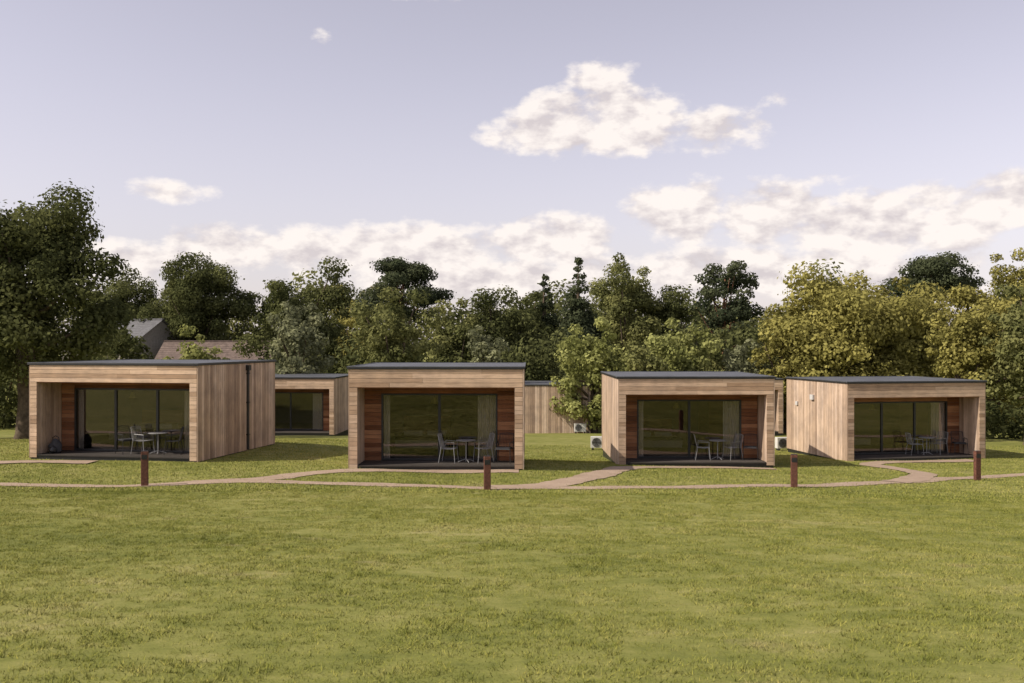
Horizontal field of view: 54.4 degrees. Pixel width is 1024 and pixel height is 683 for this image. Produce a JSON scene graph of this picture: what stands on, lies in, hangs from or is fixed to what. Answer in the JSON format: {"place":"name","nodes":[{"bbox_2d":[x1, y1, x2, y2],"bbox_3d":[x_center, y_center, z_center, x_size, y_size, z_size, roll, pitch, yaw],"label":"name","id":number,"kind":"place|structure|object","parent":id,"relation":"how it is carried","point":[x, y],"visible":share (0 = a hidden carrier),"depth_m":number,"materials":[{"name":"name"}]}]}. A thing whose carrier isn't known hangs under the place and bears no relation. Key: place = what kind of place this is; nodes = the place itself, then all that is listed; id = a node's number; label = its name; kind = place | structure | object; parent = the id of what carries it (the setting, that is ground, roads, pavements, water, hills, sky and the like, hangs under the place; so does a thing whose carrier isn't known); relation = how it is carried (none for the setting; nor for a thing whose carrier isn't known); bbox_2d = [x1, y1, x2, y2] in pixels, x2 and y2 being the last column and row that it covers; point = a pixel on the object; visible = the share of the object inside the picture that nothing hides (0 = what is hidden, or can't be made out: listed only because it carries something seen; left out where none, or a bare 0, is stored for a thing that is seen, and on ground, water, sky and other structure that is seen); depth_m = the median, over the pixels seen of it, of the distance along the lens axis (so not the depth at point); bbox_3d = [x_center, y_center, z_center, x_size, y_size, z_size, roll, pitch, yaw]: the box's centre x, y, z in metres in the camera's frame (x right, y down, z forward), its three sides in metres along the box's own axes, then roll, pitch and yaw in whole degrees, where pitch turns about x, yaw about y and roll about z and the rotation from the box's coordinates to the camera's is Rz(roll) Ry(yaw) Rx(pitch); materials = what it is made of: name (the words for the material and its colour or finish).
{"place":"outdoors","nodes":[
{"label":"outdoors","id":0,"kind":"place"},
{"bbox_2d":[48,435,61,453],"bbox_3d":[-14.829,3.358,32.326,0.440,0.621,0.397,0,0,-43],"label":"holdall bag","id":1,"kind":"object","parent":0,"point":[55,445],"visible":0.98,"depth_m":32.21,"materials":[{"name":"grey fabric"}]},
{"bbox_2d":[0,344,1023,682],"bbox_3d":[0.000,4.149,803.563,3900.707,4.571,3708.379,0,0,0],"label":"ground","id":2,"kind":"structure","parent":0,"point":[708,646],"depth_m":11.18,"materials":[{"name":"green plant"}]},
{"bbox_2d":[0,349,35,428],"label":"hedge","id":3,"kind":"object","parent":2,"relation":"on","point":[6,419],"visible":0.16,"depth_m":65.64,"materials":[{"name":"green plant"}]},
{"bbox_2d":[0,178,138,438],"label":"lime tree","id":4,"kind":"object","parent":2,"relation":"on","point":[52,259],"visible":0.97,"depth_m":44.46,"materials":[{"name":"green plant"}]},
{"bbox_2d":[3,352,188,420],"bbox_3d":[-24.768,3.561,66.026,16.378,6.106,5.994,0,0,0],"label":"hedge","id":5,"kind":"object","parent":2,"relation":"on","point":[14,388],"visible":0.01,"depth_m":63.74,"materials":[{"name":"green plant"}]},
{"bbox_2d":[92,329,145,359],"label":"shrub","id":6,"kind":"object","parent":2,"relation":"on","point":[140,343],"visible":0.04,"depth_m":75.92,"materials":[{"name":"green plant"}]},
{"bbox_2d":[91,326,154,359],"bbox_3d":[-21.290,2.250,54.878,3.127,6.348,3.564,0,0,11],"label":"shrub","id":7,"kind":"object","parent":2,"relation":"on","point":[122,352],"visible":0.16,"depth_m":54.72,"materials":[{"name":"green plant"}]},
{"bbox_2d":[63,321,183,358],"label":"walls","id":8,"kind":"structure","parent":2,"relation":"on","point":[156,336],"depth_m":85.96,"materials":[{"name":"stone"}]},
{"bbox_2d":[97,318,185,342],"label":"roof","id":9,"kind":"structure","parent":8,"relation":"on","point":[142,328],"depth_m":86.23,"materials":[{"name":"stone"}]},
{"bbox_2d":[89,266,161,318],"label":"oak tree","id":10,"kind":"object","parent":2,"relation":"on","point":[124,288],"visible":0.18,"depth_m":96.15,"materials":[{"name":"green plant"}]},
{"bbox_2d":[141,451,148,485],"bbox_3d":[-9.500,3.436,25.748,0.170,1.212,0.144,0,0,-11],"label":"bollard","id":11,"kind":"object","parent":2,"relation":"on","point":[144,468],"visible":0.66,"depth_m":25.68,"materials":[{"name":"brown wood"}]},
{"bbox_2d":[27,359,276,461],"bbox_3d":[-12.049,2.640,34.193,6.020,3.940,5.780,0,0,11],"label":"timber cabin","id":12,"kind":"object","parent":2,"relation":"on","point":[81,410],"visible":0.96,"depth_m":32.86,"materials":[{"name":"brown wood"}]},
{"bbox_2d":[115,425,137,453],"bbox_3d":[-12.483,3.174,32.209,0.582,0.891,0.537,0,0,41],"label":"outdoor chair","id":13,"kind":"object","parent":12,"relation":"on","point":[123,439],"visible":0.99,"depth_m":32.22,"materials":[{"name":"black metal"}]},
{"bbox_2d":[74,388,189,452],"bbox_3d":[-12.309,2.575,32.667,4.500,2.070,0.095,0,0,11],"label":"window frame","id":14,"kind":"structure","parent":12,"relation":"in","point":[75,389],"depth_m":32.77,"materials":[{"name":"black metal"}]},
{"bbox_2d":[131,426,154,452],"bbox_3d":[-11.955,3.174,32.175,0.582,0.891,0.537,0,0,19],"label":"outdoor chair","id":15,"kind":"object","parent":12,"relation":"on","point":[142,439],"visible":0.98,"depth_m":32.14,"materials":[{"name":"grey metal"}]},
{"bbox_2d":[148,432,167,453],"bbox_3d":[-11.402,3.277,32.084,0.600,0.677,0.600,0,0,11],"label":"outdoor table","id":16,"kind":"object","parent":12,"relation":"on","point":[157,433],"visible":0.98,"depth_m":32.07,"materials":[{"name":"grey metal"}]},
{"bbox_2d":[164,426,183,454],"bbox_3d":[-10.848,3.174,32.013,0.582,0.891,0.537,0,0,-9],"label":"outdoor chair","id":17,"kind":"object","parent":12,"relation":"on","point":[181,434],"visible":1,"depth_m":32.00,"materials":[{"name":"black metal"}]},
{"bbox_2d":[159,279,170,320],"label":"oak tree","id":18,"kind":"object","parent":2,"relation":"on","point":[164,296],"visible":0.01,"depth_m":98.24,"materials":[{"name":"green plant"}]},
{"bbox_2d":[163,324,229,359],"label":"hazel tree","id":19,"kind":"object","parent":2,"relation":"on","point":[195,352],"visible":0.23,"depth_m":55.82,"materials":[{"name":"green plant"}]},
{"bbox_2d":[136,251,260,339],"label":"oak tree","id":20,"kind":"object","parent":2,"relation":"on","point":[196,302],"visible":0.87,"depth_m":88.00,"materials":[{"name":"green plant"}]},
{"bbox_2d":[237,291,276,339],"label":"oak tree","id":21,"kind":"object","parent":2,"relation":"on","point":[262,310],"visible":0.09,"depth_m":92.98,"materials":[{"name":"green plant"}]},
{"bbox_2d":[232,256,360,373],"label":"oak tree","id":22,"kind":"object","parent":2,"relation":"on","point":[333,298],"visible":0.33,"depth_m":75.32,"materials":[{"name":"green plant"}]},
{"bbox_2d":[266,301,337,373],"bbox_3d":[-13.031,1.631,60.048,4.120,8.266,3.948,0,0,45],"label":"willow tree","id":23,"kind":"object","parent":2,"relation":"on","point":[296,338],"visible":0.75,"depth_m":59.61,"materials":[{"name":"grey plant"}]},
{"bbox_2d":[275,374,347,435],"bbox_3d":[-11.905,3.860,55.707,5.380,3.940,5.780,0,0,3],"label":"timber cabin","id":24,"kind":"object","parent":2,"relation":"on","point":[311,404],"visible":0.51,"depth_m":54.17,"materials":[{"name":"brown wood"}]},
{"bbox_2d":[275,392,322,430],"bbox_3d":[-12.035,3.795,54.165,3.600,2.070,0.095,0,0,3],"label":"window frame","id":25,"kind":"structure","parent":24,"relation":"in","point":[275,392],"depth_m":54.12,"materials":[{"name":"black metal"}]},
{"bbox_2d":[332,284,380,373],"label":"ash tree","id":26,"kind":"object","parent":2,"relation":"on","point":[348,322],"visible":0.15,"depth_m":90.87,"materials":[{"name":"green plant"}]},
{"bbox_2d":[349,286,444,363],"bbox_3d":[-7.802,1.175,64.873,6.121,9.527,5.135,0,0,35],"label":"oak tree","id":27,"kind":"object","parent":2,"relation":"on","point":[388,345],"visible":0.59,"depth_m":64.16,"materials":[{"name":"green plant"}]},
{"bbox_2d":[353,256,456,338],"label":"scots pine tree","id":28,"kind":"object","parent":2,"relation":"on","point":[400,271],"visible":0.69,"depth_m":88.82,"materials":[{"name":"green plant"}]},
{"bbox_2d":[347,362,525,469],"bbox_3d":[-2.211,2.710,32.404,5.300,3.940,5.780,0,0,1],"label":"timber cabin","id":29,"kind":"object","parent":2,"relation":"on","point":[401,415],"visible":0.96,"depth_m":30.84,"materials":[{"name":"brown wood"}]},
{"bbox_2d":[381,393,497,460],"bbox_3d":[-2.248,2.645,30.857,3.600,2.070,0.095,0,0,1],"label":"window frame","id":30,"kind":"structure","parent":29,"relation":"in","point":[382,394],"depth_m":30.82,"materials":[{"name":"black metal"}]},
{"bbox_2d":[437,433,458,462],"bbox_3d":[-1.965,3.244,30.435,0.582,0.891,0.537,0,0,9],"label":"outdoor chair","id":31,"kind":"object","parent":29,"relation":"on","point":[440,441],"visible":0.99,"depth_m":30.39,"materials":[{"name":"grey metal"}]},
{"bbox_2d":[456,439,475,462],"bbox_3d":[-1.405,3.347,30.440,0.600,0.677,0.600,0,0,1],"label":"outdoor table","id":32,"kind":"object","parent":29,"relation":"on","point":[466,441],"visible":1,"depth_m":30.43,"materials":[{"name":"grey metal"}]},
{"bbox_2d":[473,433,494,461],"bbox_3d":[-0.847,3.244,30.464,0.582,0.891,0.537,0,0,-19],"label":"outdoor chair","id":33,"kind":"object","parent":29,"relation":"on","point":[488,447],"visible":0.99,"depth_m":30.48,"materials":[{"name":"grey metal"}]},
{"bbox_2d":[493,433,514,463],"bbox_3d":[-0.226,3.244,30.338,0.537,0.891,0.582,0,0,16],"label":"outdoor chair","id":34,"kind":"object","parent":29,"relation":"on","point":[501,447],"visible":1,"depth_m":30.43,"materials":[{"name":"black metal"}]},
{"bbox_2d":[425,296,479,361],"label":"oak tree","id":35,"kind":"object","parent":2,"relation":"on","point":[445,336],"visible":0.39,"depth_m":73.32,"materials":[{"name":"green plant"}]},
{"bbox_2d":[3,258,949,393],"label":"distant trees","id":36,"kind":"object","parent":2,"relation":"on","point":[299,279],"visible":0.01,"depth_m":114.50,"materials":[{"name":"green plant"}]},
{"bbox_2d":[484,456,490,489],"bbox_3d":[-0.620,3.443,24.948,0.170,1.152,0.144,0,0,-6],"label":"bollard","id":37,"kind":"object","parent":2,"relation":"on","point":[487,472],"visible":0.62,"depth_m":24.88,"materials":[{"name":"brown wood"}]},
{"bbox_2d":[466,325,510,361],"bbox_3d":[-1.519,2.402,61.759,3.235,6.903,3.010,0,0,31],"label":"shrub","id":38,"kind":"object","parent":2,"relation":"on","point":[486,351],"visible":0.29,"depth_m":61.68,"materials":[{"name":"green plant"}]},
{"bbox_2d":[451,284,553,380],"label":"oak tree","id":39,"kind":"object","parent":2,"relation":"on","point":[494,323],"visible":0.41,"depth_m":74.94,"materials":[{"name":"green plant"}]},
{"bbox_2d":[510,291,554,378],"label":"ash tree","id":40,"kind":"object","parent":2,"relation":"on","point":[535,296],"visible":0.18,"depth_m":85.51,"materials":[{"name":"green plant"}]},
{"bbox_2d":[526,274,560,379],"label":"spruce tree","id":41,"kind":"object","parent":2,"relation":"on","point":[548,319],"visible":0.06,"depth_m":87.77,"materials":[{"name":"green plant"}]},
{"bbox_2d":[525,381,590,432],"bbox_3d":[2.192,4.550,62.655,5.480,3.940,5.780,0,0,4],"label":"timber cabin","id":42,"kind":"object","parent":2,"relation":"on","point":[541,416],"visible":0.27,"depth_m":59.81,"materials":[{"name":"brown wood"}]},
{"bbox_2d":[542,257,615,379],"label":"spruce tree","id":43,"kind":"object","parent":2,"relation":"on","point":[575,313],"visible":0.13,"depth_m":77.20,"materials":[{"name":"green plant"}]},
{"bbox_2d":[574,423,585,432],"bbox_3d":[4.050,5.168,59.200,0.700,0.580,0.321,0,0,0],"label":"air conditioning unit","id":44,"kind":"object","parent":2,"relation":"on","point":[579,427],"visible":0.98,"depth_m":59.06,"materials":[{"name":"white metal"}]},
{"bbox_2d":[549,316,640,432],"bbox_3d":[5.041,2.134,60.166,5.707,7.294,4.802,0,0,0],"label":"hazel tree","id":45,"kind":"object","parent":2,"relation":"on","point":[596,359],"visible":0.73,"depth_m":59.06,"materials":[{"name":"green plant"}]},
{"bbox_2d":[591,436,601,449],"bbox_3d":[3.750,4.397,42.999,0.700,0.580,0.321,0,0,5],"label":"air conditioning unit","id":46,"kind":"object","parent":2,"relation":"on","point":[596,441],"visible":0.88,"depth_m":42.86,"materials":[{"name":"white metal"}]},
{"bbox_2d":[429,284,816,361],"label":"distant trees","id":47,"kind":"object","parent":2,"relation":"on","point":[460,312],"visible":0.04,"depth_m":97.59,"materials":[{"name":"green plant"}]},
{"bbox_2d":[588,252,664,369],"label":"ash tree","id":48,"kind":"object","parent":2,"relation":"on","point":[628,294],"visible":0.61,"depth_m":83.57,"materials":[{"name":"green plant"}]},
{"bbox_2d":[625,342,668,370],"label":"hazel tree","id":49,"kind":"object","parent":2,"relation":"on","point":[635,362],"visible":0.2,"depth_m":58.62,"materials":[{"name":"green plant"}]},
{"bbox_2d":[279,308,1023,424],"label":"hedge","id":50,"kind":"object","parent":2,"relation":"on","point":[741,339],"visible":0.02,"depth_m":69.19,"materials":[{"name":"green plant"}]},
{"bbox_2d":[643,284,698,354],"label":"ash tree","id":51,"kind":"object","parent":2,"relation":"on","point":[675,310],"visible":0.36,"depth_m":84.99,"materials":[{"name":"green plant"}]},
{"bbox_2d":[640,317,724,370],"bbox_3d":[10.589,2.156,61.920,5.208,7.378,5.200,0,0,0],"label":"hazel tree","id":52,"kind":"object","parent":2,"relation":"on","point":[693,359],"visible":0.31,"depth_m":61.09,"materials":[{"name":"green plant"}]},
{"bbox_2d":[601,371,775,467],"bbox_3d":[6.280,3.160,36.869,5.440,3.940,5.780,0,0,0],"label":"timber cabin","id":53,"kind":"object","parent":2,"relation":"on","point":[654,418],"visible":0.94,"depth_m":35.30,"materials":[{"name":"brown wood"}]},
{"bbox_2d":[637,400,740,457],"bbox_3d":[6.281,3.095,35.321,3.700,2.070,0.095,0,0,0],"label":"window frame","id":54,"kind":"structure","parent":53,"relation":"in","point":[638,456],"depth_m":35.28,"materials":[{"name":"black metal"}]},
{"bbox_2d":[693,434,710,460],"bbox_3d":[6.654,3.694,34.907,0.582,0.891,0.537,0,0,8],"label":"outdoor chair","id":55,"kind":"object","parent":53,"relation":"on","point":[708,442],"visible":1,"depth_m":34.82,"materials":[{"name":"grey metal"}]},
{"bbox_2d":[709,439,725,459],"bbox_3d":[7.214,3.797,34.925,0.600,0.677,0.600,0,0,0],"label":"outdoor table","id":56,"kind":"object","parent":53,"relation":"on","point":[717,440],"visible":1,"depth_m":34.91,"materials":[{"name":"grey metal"}]},
{"bbox_2d":[722,434,742,459],"bbox_3d":[7.771,3.694,34.963,0.582,0.891,0.537,0,0,-20],"label":"outdoor chair","id":57,"kind":"object","parent":53,"relation":"on","point":[733,446],"visible":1,"depth_m":34.99,"materials":[{"name":"grey metal"}]},
{"bbox_2d":[742,434,757,459],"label":"outdoor chair","id":58,"kind":"object","parent":53,"relation":"on","point":[750,447],"visible":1,"depth_m":34.73,"materials":[{"name":"black metal"}]},
{"bbox_2d":[682,326,728,370],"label":"shrub","id":59,"kind":"object","parent":2,"relation":"on","point":[714,364],"visible":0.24,"depth_m":65.57,"materials":[{"name":"green plant"}]},
{"bbox_2d":[681,260,764,369],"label":"scots pine tree","id":60,"kind":"object","parent":2,"relation":"on","point":[741,309],"visible":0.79,"depth_m":73.07,"materials":[{"name":"green plant"}]},
{"bbox_2d":[722,338,771,374],"bbox_3d":[14.556,2.825,62.063,2.945,6.087,3.633,0,0,0],"label":"shrub","id":61,"kind":"object","parent":2,"relation":"on","point":[734,363],"visible":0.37,"depth_m":61.34,"materials":[{"name":"green plant"}]},
{"bbox_2d":[748,303,809,432],"bbox_3d":[16.815,1.736,60.973,4.045,8.168,4.306,0,0,37],"label":"chestnut tree","id":62,"kind":"object","parent":2,"relation":"on","point":[776,369],"visible":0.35,"depth_m":60.48,"materials":[{"name":"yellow plant"}]},
{"bbox_2d":[775,378,783,435],"bbox_3d":[12.245,4.030,58.028,5.380,3.940,5.780,0,0,-4],"label":"timber cabin","id":63,"kind":"object","parent":2,"relation":"on","point":[778,406],"visible":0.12,"depth_m":55.36,"materials":[{"name":"brown wood"}]},
{"bbox_2d":[775,437,787,450],"bbox_3d":[11.900,4.485,43.599,0.700,0.580,0.321,0,0,-8],"label":"air conditioning unit","id":64,"kind":"object","parent":2,"relation":"on","point":[780,442],"visible":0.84,"depth_m":43.45,"materials":[{"name":"white metal"}]},
{"bbox_2d":[791,454,797,486],"bbox_3d":[7.580,3.621,26.748,0.170,1.192,0.144,0,0,10],"label":"bollard","id":65,"kind":"object","parent":2,"relation":"on","point":[794,470],"visible":0.64,"depth_m":26.68,"materials":[{"name":"brown wood"}]},
{"bbox_2d":[753,261,922,416],"bbox_3d":[19.539,0.468,60.140,9.497,10.696,9.320,0,0,0],"label":"chestnut tree","id":66,"kind":"object","parent":2,"relation":"on","point":[838,331],"visible":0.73,"depth_m":58.14,"materials":[{"name":"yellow plant"}]},
{"bbox_2d":[785,376,986,460],"bbox_3d":[15.151,3.490,40.840,5.930,3.940,5.180,0,0,-10],"label":"timber cabin","id":67,"kind":"object","parent":2,"relation":"on","point":[859,418],"visible":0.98,"depth_m":39.90,"materials":[{"name":"brown wood"}]},
{"bbox_2d":[795,394,813,404],"bbox_3d":[12.077,2.410,41.115,0.084,0.500,1.560,0,0,-10],"label":"wall vent","id":68,"kind":"object","parent":67,"relation":"attached to","point":[811,398],"depth_m":40.51,"materials":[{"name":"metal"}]},
{"bbox_2d":[854,401,946,454],"bbox_3d":[15.354,3.425,39.609,4.300,2.070,0.095,0,0,-11],"label":"window frame","id":69,"kind":"structure","parent":67,"relation":"in","point":[914,402],"depth_m":39.70,"materials":[{"name":"black metal"}]},
{"bbox_2d":[905,432,923,454],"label":"outdoor chair","id":70,"kind":"object","parent":67,"relation":"on","point":[917,444],"visible":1,"depth_m":39.17,"materials":[{"name":"grey metal"}]},
{"bbox_2d":[919,437,934,454],"bbox_3d":[16.411,4.127,39.396,0.600,0.677,0.600,0,0,-11],"label":"outdoor table","id":71,"kind":"object","parent":67,"relation":"on","point":[926,438],"visible":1,"depth_m":39.34,"materials":[{"name":"grey metal"}]},
{"bbox_2d":[928,431,947,453],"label":"outdoor chair","id":72,"kind":"object","parent":67,"relation":"on","point":[936,443],"visible":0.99,"depth_m":39.58,"materials":[{"name":"grey metal"}]},
{"bbox_2d":[950,431,968,454],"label":"outdoor chair","id":73,"kind":"object","parent":67,"relation":"on","point":[963,442],"visible":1,"depth_m":39.72,"materials":[{"name":"black metal"}]},
{"bbox_2d":[855,275,972,377],"bbox_3d":[24.370,0.879,62.871,7.749,9.961,7.683,0,0,0],"label":"chestnut tree","id":74,"kind":"object","parent":2,"relation":"on","point":[922,362],"visible":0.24,"depth_m":61.18,"materials":[{"name":"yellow plant"}]},
{"bbox_2d":[880,251,988,321],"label":"cedar tree","id":75,"kind":"object","parent":2,"relation":"on","point":[935,269],"visible":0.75,"depth_m":84.41,"materials":[{"name":"green plant"}]},
{"bbox_2d":[923,301,1008,379],"bbox_3d":[22.441,1.591,48.907,4.047,7.178,3.445,0,0,37],"label":"field maple tree","id":76,"kind":"object","parent":2,"relation":"on","point":[959,345],"visible":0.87,"depth_m":48.32,"materials":[{"name":"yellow plant"}]},
{"bbox_2d":[973,450,980,480],"bbox_3d":[14.300,3.962,30.598,0.170,1.212,0.144,0,0,-9],"label":"bollard","id":77,"kind":"object","parent":2,"relation":"on","point":[976,464],"visible":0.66,"depth_m":30.54,"materials":[{"name":"brown wood"}]},
{"bbox_2d":[942,283,1023,430],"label":"chestnut tree","id":78,"kind":"object","parent":2,"relation":"on","point":[965,298],"visible":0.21,"depth_m":62.64,"materials":[{"name":"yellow plant"}]},
{"bbox_2d":[971,281,1023,444],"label":"field maple tree","id":79,"kind":"object","parent":2,"relation":"on","point":[1011,384],"visible":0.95,"depth_m":46.90,"materials":[{"name":"green plant"}]},
{"bbox_2d":[986,398,1023,438],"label":"hedge","id":80,"kind":"object","parent":2,"relation":"on","point":[994,419],"visible":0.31,"depth_m":51.84,"materials":[{"name":"green plant"}]},
{"bbox_2d":[987,247,1023,418],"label":"oak tree","id":81,"kind":"object","parent":2,"relation":"on","point":[999,273],"visible":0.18,"depth_m":75.90,"materials":[{"name":"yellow plant"}]},
{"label":"walls","id":82,"kind":"object","parent":2,"relation":"on","visible":0},
{"bbox_2d":[155,340,272,359],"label":"roof","id":83,"kind":"structure","parent":82,"relation":"on","point":[168,348],"depth_m":84.42,"materials":[{"name":"tile"}]},
{"bbox_2d":[0,459,1023,488],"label":"gravel path","id":84,"kind":"structure","parent":0,"point":[912,477],"depth_m":27.87,"materials":[{"name":"beige gravel"}]},
{"bbox_2d":[0,0,1023,343],"label":"sky","id":85,"kind":"structure","parent":0,"point":[481,143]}
]}

